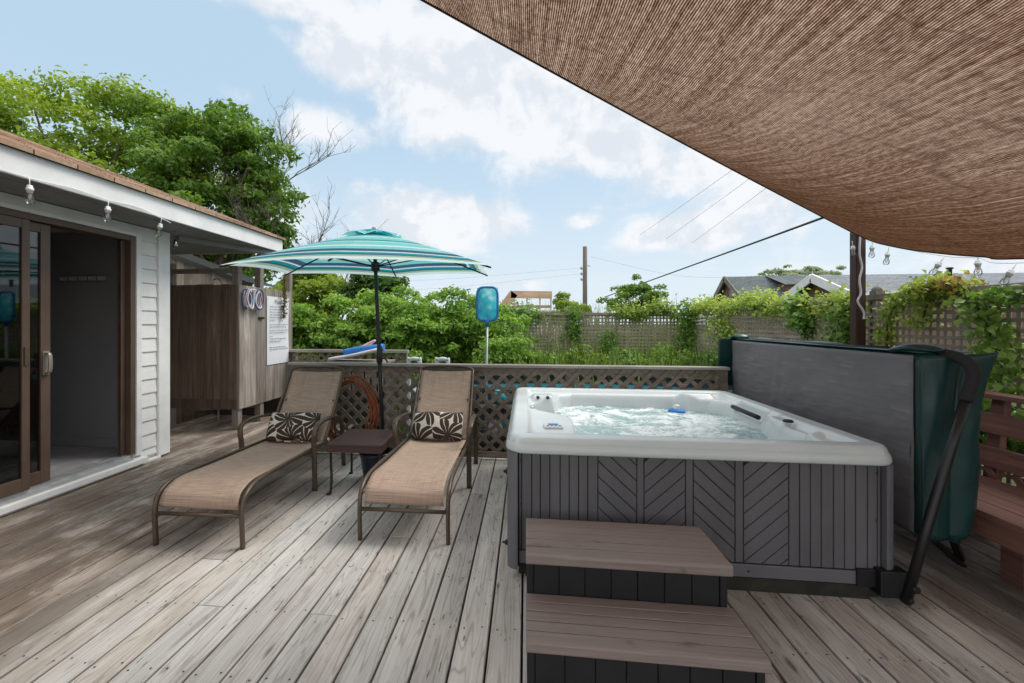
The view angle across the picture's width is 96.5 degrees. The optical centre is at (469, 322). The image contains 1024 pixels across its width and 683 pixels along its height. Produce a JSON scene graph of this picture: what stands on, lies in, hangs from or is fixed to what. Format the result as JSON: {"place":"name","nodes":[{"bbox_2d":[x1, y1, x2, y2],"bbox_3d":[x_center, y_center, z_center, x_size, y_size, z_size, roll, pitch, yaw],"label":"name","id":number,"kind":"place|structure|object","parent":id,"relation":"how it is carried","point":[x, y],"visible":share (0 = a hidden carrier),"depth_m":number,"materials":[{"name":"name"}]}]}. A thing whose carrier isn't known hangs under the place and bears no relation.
{"place":"outdoors","nodes":[
{"label":"outdoors","id":0,"kind":"place"},
{"bbox_2d":[170,254,278,288],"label":"shed","id":1,"kind":"structure","parent":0,"point":[188,261],"depth_m":8.05,"materials":[{"name":"wood"}]},
{"bbox_2d":[0,0,1023,324],"label":"sky","id":2,"kind":"structure","parent":0,"point":[468,147],"materials":[{"name":"blue"}]},
{"bbox_2d":[475,335,716,384],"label":"tall grass","id":3,"kind":"structure","parent":0,"point":[615,358],"depth_m":8.18,"materials":[{"name":"green plant"}]},
{"bbox_2d":[504,298,723,358],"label":"dry grass","id":4,"kind":"structure","parent":0,"point":[596,309],"depth_m":10.59,"materials":[{"name":"green plant"}]},
{"bbox_2d":[296,326,1023,485],"bbox_3d":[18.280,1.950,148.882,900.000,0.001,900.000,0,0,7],"label":"ground","id":5,"kind":"structure","parent":0,"point":[1004,478],"depth_m":23.66,"materials":[{"name":"green plant"}]},
{"bbox_2d":[0,64,257,262],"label":"broadleaf tree","id":6,"kind":"object","parent":5,"relation":"on","point":[100,153],"visible":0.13,"depth_m":15.06,"materials":[{"name":"green plant"}]},
{"bbox_2d":[107,87,309,286],"bbox_3d":[-8.276,-2.711,14.610,5.543,9.739,5.384,0,0,-35],"label":"broadleaf tree","id":7,"kind":"object","parent":5,"relation":"on","point":[246,135],"visible":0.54,"depth_m":13.78,"materials":[{"name":"green plant"}]},
{"bbox_2d":[160,88,355,212],"bbox_3d":[-8.110,-4.190,15.435,7.777,8.293,4.569,0,0,28],"label":"bare tree","id":8,"kind":"object","parent":5,"relation":"on","point":[290,142],"visible":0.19,"depth_m":15.37,"materials":[{"name":"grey plant"}]},
{"bbox_2d":[198,159,387,319],"bbox_3d":[-4.268,-0.886,12.456,4.357,5.703,4.981,0,0,-11],"label":"bare tree","id":9,"kind":"object","parent":5,"relation":"on","point":[278,220],"visible":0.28,"depth_m":11.23,"materials":[{"name":"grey plant"}]},
{"bbox_2d":[284,302,339,398],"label":"shrub","id":10,"kind":"object","parent":5,"relation":"on","point":[303,326],"visible":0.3,"depth_m":8.40,"materials":[{"name":"green plant"}]},
{"bbox_2d":[265,273,366,320],"bbox_3d":[-4.079,0.166,11.439,2.827,3.983,2.488,0,0,7],"label":"broadleaf tree","id":11,"kind":"object","parent":5,"relation":"on","point":[315,287],"visible":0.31,"depth_m":10.95,"materials":[{"name":"green plant"}]},
{"bbox_2d":[289,349,408,428],"bbox_3d":[-1.905,1.157,7.133,1.940,1.485,0.165,0,0,7],"label":"lattice railing","id":12,"kind":"object","parent":5,"relation":"on","point":[295,356],"visible":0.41,"depth_m":7.08,"materials":[{"name":"grey wood"}]},
{"bbox_2d":[305,288,408,361],"bbox_3d":[-2.103,0.726,8.843,1.928,2.858,1.790,0,0,7],"label":"shrub","id":13,"kind":"object","parent":5,"relation":"on","point":[344,328],"visible":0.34,"depth_m":8.50,"materials":[{"name":"green plant"}]},
{"bbox_2d":[327,359,395,429],"bbox_3d":[-1.560,1.245,6.539,0.850,1.410,0.540,0,0,7],"label":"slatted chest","id":14,"kind":"object","parent":5,"relation":"on","point":[364,401],"visible":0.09,"depth_m":6.32,"materials":[{"name":"grey wood"}]},
{"bbox_2d":[328,348,376,360],"bbox_3d":[-1.620,0.440,6.496,0.708,0.183,0.340,0,0,7],"label":"foam board","id":15,"kind":"object","parent":14,"relation":"on","point":[353,354],"visible":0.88,"depth_m":6.33,"materials":[{"name":"white plastic"}]},
{"bbox_2d":[343,344,384,354],"bbox_3d":[-1.500,0.380,6.431,0.594,0.176,0.100,0,0,7],"label":"pool noodle","id":16,"kind":"object","parent":15,"relation":"on","point":[347,351],"visible":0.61,"depth_m":6.40,"materials":[{"name":"blue plastic"}]},
{"bbox_2d":[362,340,375,345],"bbox_3d":[-1.542,0.353,6.617,0.346,0.226,0.180,0,0,7],"label":"pink float","id":17,"kind":"object","parent":15,"relation":"on","point":[371,342],"visible":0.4,"depth_m":6.55,"materials":[{"name":"plastic"}]},
{"bbox_2d":[335,274,409,311],"bbox_3d":[-2.090,0.413,10.629,1.933,3.485,1.495,0,0,34],"label":"broadleaf tree","id":18,"kind":"object","parent":5,"relation":"on","point":[351,288],"visible":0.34,"depth_m":10.19,"materials":[{"name":"green plant"}]},
{"bbox_2d":[347,283,420,392],"bbox_3d":[-1.625,0.655,9.453,1.842,2.998,1.858,0,0,7],"label":"shrub","id":19,"kind":"object","parent":5,"relation":"on","point":[401,291],"visible":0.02,"depth_m":9.37,"materials":[{"name":"green plant"}]},
{"bbox_2d":[355,293,461,411],"bbox_3d":[-1.195,0.788,8.605,1.842,2.733,1.895,0,0,-39],"label":"shrub","id":20,"kind":"object","parent":5,"relation":"on","point":[421,324],"visible":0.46,"depth_m":8.26,"materials":[{"name":"green plant"}]},
{"bbox_2d":[323,445,523,682],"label":"deck substructure","id":21,"kind":"object","parent":5,"relation":"on","point":[521,681],"depth_m":2.23,"materials":[{"name":"black wood"}]},
{"bbox_2d":[0,414,1023,682],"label":"deck","id":22,"kind":"structure","parent":21,"relation":"on","point":[98,586],"depth_m":2.30,"materials":[{"name":"grey wood"}]},
{"bbox_2d":[0,129,285,516],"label":"house","id":23,"kind":"structure","parent":22,"relation":"on","point":[84,383],"depth_m":4.57,"materials":[{"name":"white wood"}]},
{"bbox_2d":[59,275,106,281],"bbox_3d":[-4.008,-0.460,4.691,0.540,0.070,0.060,0,0,7],"label":"coat rack","id":24,"kind":"object","parent":23,"relation":"attached to","point":[82,278],"visible":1,"depth_m":4.70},
{"bbox_2d":[0,169,170,236],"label":"string lights","id":25,"kind":"object","parent":23,"relation":"hanging from","point":[29,188],"visible":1,"depth_m":3.44},
{"bbox_2d":[172,240,177,248],"bbox_3d":[-2.922,-0.827,4.510,0.056,0.186,0.055,0,0,7],"label":"bulb","id":26,"kind":"object","parent":23,"relation":"hanging from","point":[174,244],"visible":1,"depth_m":4.50,"materials":[{"name":"glass"}]},
{"bbox_2d":[170,263,291,429],"bbox_3d":[-3.442,0.110,6.696,1.104,2.580,1.434,0,0,7],"label":"shower enclosure","id":27,"kind":"object","parent":22,"relation":"on","point":[218,351],"visible":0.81,"depth_m":6.02,"materials":[{"name":"brown wood"}]},
{"bbox_2d":[242,288,254,308],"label":"pool rings","id":28,"kind":"object","parent":27,"relation":"hanging from","point":[249,301],"visible":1,"depth_m":6.01,"materials":[{"name":"white plastic"}]},
{"bbox_2d":[251,289,263,309],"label":"pool rings","id":29,"kind":"object","parent":27,"relation":"hanging from","point":[258,305],"visible":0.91,"depth_m":6.28,"materials":[{"name":"plastic"}]},
{"bbox_2d":[267,296,288,364],"bbox_3d":[-2.889,0.110,6.863,0.017,1.000,0.600,0,0,7],"label":"notice","id":30,"kind":"object","parent":27,"relation":"attached to","point":[277,341],"visible":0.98,"depth_m":6.82,"materials":[{"name":"white paper"}]},
{"bbox_2d":[279,274,289,320],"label":"hanging sprig","id":31,"kind":"object","parent":27,"relation":"hanging from","point":[283,306],"visible":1,"depth_m":6.93,"materials":[{"name":"green plant"}]},
{"bbox_2d":[152,365,345,549],"bbox_3d":[-1.619,0.916,3.730,0.706,0.970,1.823,0,0,5],"label":"sun lounger","id":32,"kind":"object","parent":22,"relation":"on","point":[221,482],"visible":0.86,"depth_m":3.46,"materials":[{"name":"beige fabric"}]},
{"bbox_2d":[265,412,320,441],"bbox_3d":[-1.604,0.943,4.133,0.470,0.280,0.138,0,-32,2],"label":"pillow","id":33,"kind":"object","parent":32,"relation":"on","point":[291,426],"visible":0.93,"depth_m":4.08,"materials":[{"name":"black fabric"}]},
{"bbox_2d":[219,227,490,428],"bbox_3d":[-0.950,0.235,4.445,2.363,2.331,2.618,0,0,5],"label":"parasol","id":34,"kind":"object","parent":22,"relation":"on","point":[374,251],"visible":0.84,"depth_m":4.30,"materials":[{"name":"teal fabric"}]},
{"bbox_2d":[326,429,397,495],"bbox_3d":[-0.915,1.193,3.951,0.470,0.418,0.562,0,0,5],"label":"side table","id":35,"kind":"object","parent":22,"relation":"on","point":[379,442],"visible":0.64,"depth_m":3.76,"materials":[{"name":"brown wood"}]},
{"bbox_2d":[359,447,392,482],"bbox_3d":[-0.831,1.269,4.062,0.316,0.262,0.316,0,0,7],"label":"plant pot","id":36,"kind":"object","parent":22,"relation":"on","point":[369,462],"visible":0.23,"depth_m":3.94,"materials":[{"name":"black plastic"}]},
{"bbox_2d":[357,365,477,544],"bbox_3d":[-0.332,0.916,3.789,0.706,0.970,1.823,0,0,6],"label":"sun lounger","id":37,"kind":"object","parent":22,"relation":"on","point":[412,472],"visible":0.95,"depth_m":3.54,"materials":[{"name":"beige fabric"}]},
{"bbox_2d":[412,411,462,440],"bbox_3d":[-0.299,0.948,4.191,0.470,0.280,0.139,0,-32,6],"label":"pillow","id":38,"kind":"object","parent":37,"relation":"on","point":[448,426],"visible":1,"depth_m":4.14,"materials":[{"name":"black fabric"}]},
{"bbox_2d":[288,362,729,458],"bbox_3d":[0.273,1.064,4.729,4.536,1.272,0.165,0,0,7],"label":"lattice railing","id":39,"kind":"object","parent":22,"relation":"on","point":[630,373],"visible":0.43,"depth_m":4.70,"materials":[{"name":"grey wood"}]},
{"bbox_2d":[329,375,378,439],"bbox_3d":[-1.252,0.940,4.789,0.604,0.786,0.072,0,0,5],"label":"garden hose","id":40,"kind":"object","parent":39,"relation":"hanging from","point":[372,399],"visible":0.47,"depth_m":4.77,"materials":[{"name":"orange rubber"}]},
{"bbox_2d":[526,518,770,682],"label":"spa steps","id":41,"kind":"structure","parent":22,"relation":"on","point":[609,602],"depth_m":1.90,"materials":[{"name":"brown wood"}]},
{"bbox_2d":[503,387,893,598],"bbox_3d":[1.283,1.003,3.354,1.989,0.795,1.998,0,0,7],"label":"hot tub","id":42,"kind":"object","parent":22,"relation":"on","point":[764,497],"visible":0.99,"depth_m":2.41,"materials":[{"name":"white plastic"}]},
{"bbox_2d":[668,404,685,412],"bbox_3d":[1.768,0.739,3.894,0.140,0.082,0.140,0,0,7],"label":"chlorine floater","id":43,"kind":"object","parent":42,"relation":"in","point":[676,408],"visible":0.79,"depth_m":3.87,"materials":[{"name":"blue plastic"}]},
{"bbox_2d":[746,337,980,605],"bbox_3d":[2.695,0.770,3.289,0.797,1.276,2.440,0,0,18],"label":"cover lifter","id":44,"kind":"object","parent":22,"relation":"on","point":[898,582],"visible":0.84,"depth_m":2.23,"materials":[{"name":"black metal"}]},
{"bbox_2d":[718,334,998,543],"bbox_3d":[2.580,0.618,3.434,0.376,1.023,2.306,0,0,4],"label":"spa cover","id":45,"kind":"object","parent":44,"relation":"hanging from","point":[899,402],"visible":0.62,"depth_m":2.50,"materials":[{"name":"green plastic"}]},
{"bbox_2d":[971,391,1023,590],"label":"bench","id":46,"kind":"object","parent":22,"relation":"on","point":[999,517],"visible":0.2,"depth_m":2.66,"materials":[{"name":"red wood"}]},
{"bbox_2d":[406,357,449,439],"bbox_3d":[-0.551,1.199,6.012,0.585,1.502,0.100,0,0,7],"label":"pool ladder","id":47,"kind":"object","parent":5,"relation":"on","point":[419,360],"visible":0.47,"depth_m":6.01,"materials":[{"name":"white plastic"}]},
{"bbox_2d":[397,421,473,450],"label":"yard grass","id":48,"kind":"structure","parent":5,"relation":"on","point":[403,429],"depth_m":6.85,"materials":[{"name":"green plant"}]},
{"bbox_2d":[403,291,472,375],"bbox_3d":[-0.657,0.744,9.648,1.852,2.822,1.805,0,0,7],"label":"shrub","id":49,"kind":"object","parent":5,"relation":"on","point":[430,297],"visible":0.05,"depth_m":9.30,"materials":[{"name":"green plant"}]},
{"bbox_2d":[413,284,508,377],"bbox_3d":[-0.208,0.709,8.760,1.999,2.891,1.690,0,0,7],"label":"shrub","id":50,"kind":"object","parent":5,"relation":"on","point":[461,328],"visible":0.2,"depth_m":8.59,"materials":[{"name":"green plant"}]},
{"bbox_2d":[447,294,511,363],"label":"shrub","id":51,"kind":"object","parent":5,"relation":"on","point":[471,302],"visible":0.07,"depth_m":9.20,"materials":[{"name":"green plant"}]},
{"bbox_2d":[476,286,498,432],"bbox_3d":[0.210,0.753,5.486,0.278,2.394,0.098,0,0,7],"label":"pool skimmer","id":52,"kind":"object","parent":5,"relation":"on","point":[487,304],"visible":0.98,"depth_m":5.50,"materials":[{"name":"teal plastic"}]},
{"bbox_2d":[472,387,512,451],"bbox_3d":[0.327,1.340,5.128,0.612,1.190,0.332,0,0,7],"label":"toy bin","id":53,"kind":"object","parent":5,"relation":"on","point":[489,437],"visible":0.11,"depth_m":5.03,"materials":[{"name":"teal plastic"}]},
{"bbox_2d":[488,417,502,434],"bbox_3d":[0.294,1.154,5.102,0.180,0.192,0.180,0,0,7],"label":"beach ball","id":54,"kind":"object","parent":53,"relation":"in","point":[495,430],"visible":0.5,"depth_m":5.04,"materials":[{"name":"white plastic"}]},
{"bbox_2d":[491,389,506,404],"bbox_3d":[0.330,0.834,5.148,0.180,0.192,0.180,0,0,7],"label":"beach ball","id":55,"kind":"object","parent":53,"relation":"in","point":[502,397],"visible":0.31,"depth_m":5.08,"materials":[{"name":"teal plastic"}]},
{"bbox_2d":[501,416,509,431],"bbox_3d":[0.425,1.114,5.106,0.200,0.212,0.200,0,0,7],"label":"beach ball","id":56,"kind":"object","parent":53,"relation":"in","point":[504,424],"visible":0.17,"depth_m":5.03,"materials":[{"name":"teal plastic"}]},
{"bbox_2d":[457,301,533,377],"bbox_3d":[0.461,0.849,8.470,1.469,2.611,1.823,0,0,7],"label":"shrub","id":57,"kind":"object","parent":5,"relation":"on","point":[496,355],"visible":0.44,"depth_m":8.11,"materials":[{"name":"green plant"}]},
{"bbox_2d":[502,331,543,376],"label":"shrub","id":58,"kind":"object","parent":5,"relation":"on","point":[532,339],"visible":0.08,"depth_m":9.07,"materials":[{"name":"green plant"}]},
{"bbox_2d":[501,290,551,337],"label":"house","id":59,"kind":"structure","parent":5,"relation":"on","point":[528,294],"depth_m":21.81,"materials":[{"name":"brown wood"}]},
{"bbox_2d":[518,310,560,349],"bbox_3d":[3.654,0.640,25.243,3.100,2.620,2.200,0,0,7],"label":"white cabin","id":60,"kind":"object","parent":5,"relation":"on","point":[546,311],"depth_m":24.18,"materials":[{"name":"paint"}]},
{"bbox_2d":[528,350,565,376],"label":"shrub","id":61,"kind":"object","parent":5,"relation":"on","point":[537,355],"visible":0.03,"depth_m":8.88,"materials":[{"name":"green plant"}]},
{"bbox_2d":[544,291,592,323],"bbox_3d":[3.512,0.506,16.169,1.809,3.295,1.338,0,0,7],"label":"broadleaf tree","id":62,"kind":"object","parent":5,"relation":"on","point":[560,299],"visible":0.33,"depth_m":16.06,"materials":[{"name":"green plant"}]},
{"bbox_2d":[557,343,611,368],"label":"shrub","id":63,"kind":"object","parent":5,"relation":"on","point":[586,351],"visible":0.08,"depth_m":9.21,"materials":[{"name":"green plant"}]},
{"bbox_2d":[580,246,588,330],"bbox_3d":[6.190,-1.075,24.435,0.502,6.050,0.269,0,0,-16],"label":"utility pole","id":64,"kind":"object","parent":5,"relation":"on","point":[584,269],"visible":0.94,"depth_m":24.33,"materials":[{"name":"brown wood"}]},
{"bbox_2d":[593,257,806,277],"bbox_3d":[12.794,-3.011,24.679,12.759,1.087,0.120,0,0,-2],"label":"power line","id":65,"kind":"object","parent":64,"relation":"attached to","point":[703,277],"visible":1,"depth_m":24.73,"materials":[{"name":"grey metal"}]},
{"bbox_2d":[441,374,731,445],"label":"swimming pool","id":66,"kind":"structure","parent":5,"relation":"on","point":[616,385],"depth_m":7.28,"materials":[{"name":"liquid"}]},
{"bbox_2d":[500,308,690,361],"bbox_3d":[2.118,0.815,9.862,5.110,2.270,0.137,0,0,7],"label":"trellis fence","id":67,"kind":"object","parent":5,"relation":"on","point":[602,328],"visible":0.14,"depth_m":9.73,"materials":[{"name":"wood"}]},
{"bbox_2d":[497,298,553,326],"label":"climbing vine","id":68,"kind":"object","parent":67,"relation":"attached to","point":[520,311],"visible":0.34,"depth_m":9.79,"materials":[{"name":"green plant"}]},
{"bbox_2d":[560,304,583,342],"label":"climbing vine","id":69,"kind":"object","parent":67,"relation":"attached to","point":[574,318],"visible":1,"depth_m":9.66,"materials":[{"name":"green plant"}]},
{"bbox_2d":[593,328,618,362],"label":"climbing vine","id":70,"kind":"object","parent":67,"relation":"attached to","point":[608,337],"visible":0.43,"depth_m":9.58,"materials":[{"name":"green plant"}]},
{"bbox_2d":[596,291,684,322],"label":"climbing vine","id":71,"kind":"object","parent":67,"relation":"attached to","point":[665,310],"visible":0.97,"depth_m":9.53,"materials":[{"name":"green plant"}]},
{"bbox_2d":[595,346,659,365],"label":"shrub","id":72,"kind":"object","parent":5,"relation":"on","point":[625,356],"visible":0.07,"depth_m":8.83,"materials":[{"name":"green plant"}]},
{"bbox_2d":[596,274,668,331],"bbox_3d":[6.913,0.040,19.303,3.030,4.232,2.495,0,0,7],"label":"broadleaf tree","id":73,"kind":"object","parent":5,"relation":"on","point":[634,290],"visible":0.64,"depth_m":18.83,"materials":[{"name":"green plant"}]},
{"bbox_2d":[644,342,704,365],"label":"shrub","id":74,"kind":"object","parent":5,"relation":"on","point":[674,356],"visible":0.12,"depth_m":8.85,"materials":[{"name":"green plant"}]},
{"bbox_2d":[757,264,846,275],"bbox_3d":[24.294,-1.036,33.410,7.872,6.387,4.882,0,0,7],"label":"broadleaf tree","id":75,"kind":"object","parent":5,"relation":"on","point":[794,272],"visible":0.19,"depth_m":32.77,"materials":[{"name":"green plant"}]},
{"bbox_2d":[691,282,1023,486],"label":"trellis fence","id":76,"kind":"object","parent":5,"relation":"on","point":[875,296],"visible":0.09,"depth_m":4.28,"materials":[{"name":"wood"}]},
{"bbox_2d":[672,297,703,362],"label":"climbing vine","id":77,"kind":"object","parent":76,"relation":"attached to","point":[687,321],"visible":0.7,"depth_m":9.22,"materials":[{"name":"green plant"}]},
{"bbox_2d":[700,305,744,351],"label":"climbing vine","id":78,"kind":"object","parent":76,"relation":"attached to","point":[720,321],"visible":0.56,"depth_m":7.64,"materials":[{"name":"green plant"}]},
{"bbox_2d":[684,285,789,321],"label":"climbing vine","id":79,"kind":"object","parent":76,"relation":"attached to","point":[745,300],"visible":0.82,"depth_m":7.31,"materials":[{"name":"green plant"}]},
{"bbox_2d":[684,339,791,377],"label":"climbing vine","id":80,"kind":"object","parent":76,"relation":"attached to","point":[712,359],"visible":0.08,"depth_m":7.96,"materials":[{"name":"green plant"}]},
{"bbox_2d":[781,286,822,340],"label":"climbing vine","id":81,"kind":"object","parent":76,"relation":"attached to","point":[799,322],"visible":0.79,"depth_m":5.51,"materials":[{"name":"green plant"}]},
{"bbox_2d":[756,278,889,334],"bbox_3d":[4.144,-0.165,5.535,0.618,0.655,2.026,0,0,7],"label":"climbing vine","id":82,"kind":"object","parent":76,"relation":"attached to","point":[832,296],"visible":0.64,"depth_m":5.29,"materials":[{"name":"green plant"}]},
{"bbox_2d":[818,296,867,343],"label":"climbing vine","id":83,"kind":"object","parent":76,"relation":"attached to","point":[843,334],"visible":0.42,"depth_m":4.79,"materials":[{"name":"green plant"}]},
{"bbox_2d":[892,273,949,339],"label":"climbing vine","id":84,"kind":"object","parent":76,"relation":"attached to","point":[925,308],"visible":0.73,"depth_m":3.84,"materials":[{"name":"green plant"}]},
{"bbox_2d":[866,269,980,345],"bbox_3d":[3.889,0.012,3.934,0.401,0.968,0.944,0,0,2],"label":"climbing vine","id":85,"kind":"object","parent":76,"relation":"attached to","point":[883,332],"visible":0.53,"depth_m":4.15,"materials":[{"name":"green plant"}]},
{"bbox_2d":[904,283,979,307],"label":"climbing vine","id":86,"kind":"object","parent":76,"relation":"attached to","point":[947,296],"visible":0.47,"depth_m":3.58,"materials":[{"name":"green plant"}]},
{"bbox_2d":[909,269,989,305],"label":"climbing vine","id":87,"kind":"object","parent":76,"relation":"attached to","point":[951,281],"visible":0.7,"depth_m":3.62,"materials":[{"name":"green plant"}]},
{"bbox_2d":[941,286,1023,398],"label":"climbing vine","id":88,"kind":"object","parent":76,"relation":"attached to","point":[992,338],"visible":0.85,"depth_m":3.23,"materials":[{"name":"green plant"}]},
{"bbox_2d":[966,283,1023,309],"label":"climbing vine","id":89,"kind":"object","parent":76,"relation":"attached to","point":[999,296],"visible":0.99,"depth_m":3.19,"materials":[{"name":"green plant"}]},
{"bbox_2d":[979,398,1023,453],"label":"climbing vine","id":90,"kind":"object","parent":76,"relation":"attached to","point":[1013,445],"visible":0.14,"depth_m":3.16,"materials":[{"name":"green plant"}]},
{"bbox_2d":[850,232,865,344],"bbox_3d":[3.808,0.525,4.469,0.090,2.850,0.090,0,0,7],"label":"sail post","id":91,"kind":"object","parent":5,"relation":"on","point":[857,329],"visible":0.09,"depth_m":4.43,"materials":[{"name":"brown wood"}]},
{"bbox_2d":[420,0,1023,259],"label":"shade sail","id":92,"kind":"object","parent":91,"relation":"attached to","point":[899,124],"visible":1,"depth_m":1.85,"materials":[{"name":"brown fabric"}]},
{"bbox_2d":[857,237,865,318],"bbox_3d":[3.779,-0.452,4.399,0.077,0.838,0.035,0,0,7],"label":"rope","id":93,"kind":"object","parent":91,"relation":"hanging from","point":[859,279],"visible":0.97,"depth_m":4.39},
{"bbox_2d":[850,241,1023,285],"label":"string lights","id":94,"kind":"object","parent":91,"relation":"hanging from","point":[1009,273],"visible":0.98,"depth_m":3.60},
{"bbox_2d":[643,170,731,232],"bbox_3d":[8.613,-4.723,18.097,0.262,0.513,10.044,0,0,2],"label":"power line","id":95,"kind":"object","parent":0,"point":[689,200],"visible":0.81,"depth_m":18.02,"materials":[{"name":"grey metal"}]},
{"bbox_2d":[606,217,823,296],"bbox_3d":[7.364,-1.806,15.243,1.532,0.765,20.023,0,0,5],"label":"service cable","id":96,"kind":"object","parent":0,"point":[804,224],"visible":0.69,"depth_m":12.44,"materials":[{"name":"black rubber"}]},
{"bbox_2d":[713,275,806,339],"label":"neighbour house","id":97,"kind":"structure","parent":0,"point":[729,286],"depth_m":24.41,"materials":[{"name":"grey"}]},
{"bbox_2d":[784,267,1023,389],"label":"neighbour house","id":98,"kind":"structure","parent":0,"point":[887,282],"depth_m":14.24,"materials":[{"name":"grey concrete"}]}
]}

